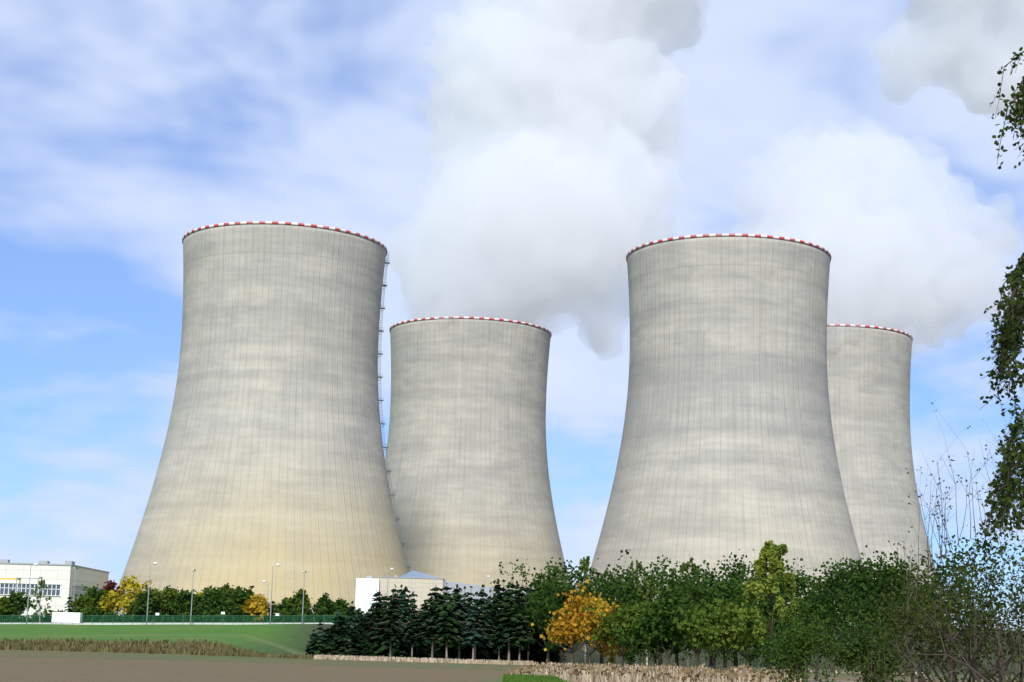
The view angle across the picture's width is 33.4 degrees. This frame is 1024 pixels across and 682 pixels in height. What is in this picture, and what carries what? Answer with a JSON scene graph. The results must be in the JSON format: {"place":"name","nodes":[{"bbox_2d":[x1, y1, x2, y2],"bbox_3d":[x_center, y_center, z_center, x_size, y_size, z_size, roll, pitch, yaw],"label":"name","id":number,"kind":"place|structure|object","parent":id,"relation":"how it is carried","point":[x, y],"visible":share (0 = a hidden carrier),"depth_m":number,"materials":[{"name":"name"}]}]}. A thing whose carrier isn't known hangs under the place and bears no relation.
{"place":"outdoors","nodes":[
{"label":"outdoors","id":0,"kind":"place"},
{"bbox_2d":[0,624,1023,681],"bbox_3d":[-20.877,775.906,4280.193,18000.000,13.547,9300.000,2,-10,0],"label":"ground","id":1,"kind":"structure","parent":0,"point":[48,666],"depth_m":229.40,"materials":[{"name":"brown soil"}]},
{"bbox_2d":[0,575,367,622],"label":"trees","id":2,"kind":"object","parent":1,"relation":"on","point":[227,599],"visible":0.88,"depth_m":440.88,"materials":[{"name":"green plant"}]},
{"bbox_2d":[114,221,410,618],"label":"tower","id":3,"kind":"structure","parent":1,"relation":"on","point":[272,454],"depth_m":650.37,"materials":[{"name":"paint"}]},
{"bbox_2d":[0,559,525,622],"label":"buildings","id":4,"kind":"structure","parent":1,"relation":"on","point":[60,579],"depth_m":593.06,"materials":[{"name":"white concrete"}]},
{"bbox_2d":[305,576,573,664],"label":"conifers","id":5,"kind":"object","parent":1,"relation":"on","point":[454,626],"visible":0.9,"depth_m":351.18,"materials":[{"name":"green plant"}]},
{"bbox_2d":[0,562,919,626],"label":"fence and posts","id":6,"kind":"object","parent":1,"relation":"on","point":[156,614],"visible":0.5,"depth_m":428.35,"materials":[{"name":"green"}]},
{"bbox_2d":[0,637,930,681],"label":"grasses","id":7,"kind":"object","parent":1,"relation":"on","point":[570,672],"visible":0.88,"depth_m":306.65,"materials":[{"name":"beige plant"}]},
{"bbox_2d":[385,317,569,589],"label":"tower","id":8,"kind":"structure","parent":1,"relation":"on","point":[466,461],"depth_m":830.32,"materials":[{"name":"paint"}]},
{"bbox_2d":[588,234,880,624],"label":"tower","id":9,"kind":"structure","parent":1,"relation":"on","point":[727,447],"depth_m":652.32,"materials":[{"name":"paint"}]},
{"bbox_2d":[490,548,1009,671],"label":"trees","id":10,"kind":"object","parent":1,"relation":"on","point":[631,616],"visible":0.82,"depth_m":321.65,"materials":[{"name":"green plant"}]},
{"bbox_2d":[622,540,939,681],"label":"trees","id":11,"kind":"object","parent":1,"relation":"on","point":[817,630],"visible":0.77,"depth_m":147.41,"materials":[{"name":"green plant"}]},
{"bbox_2d":[827,324,951,625],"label":"tower","id":12,"kind":"structure","parent":1,"relation":"on","point":[868,370],"depth_m":824.42,"materials":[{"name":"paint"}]},
{"bbox_2d":[834,47,1023,681],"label":"tree","id":13,"kind":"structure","parent":1,"relation":"on","point":[1009,338],"depth_m":43.78,"materials":[{"name":"green plant"}]},
{"bbox_2d":[0,0,1023,629],"label":"sky","id":14,"kind":"structure","parent":0,"point":[507,159],"materials":[{"name":"blue"}]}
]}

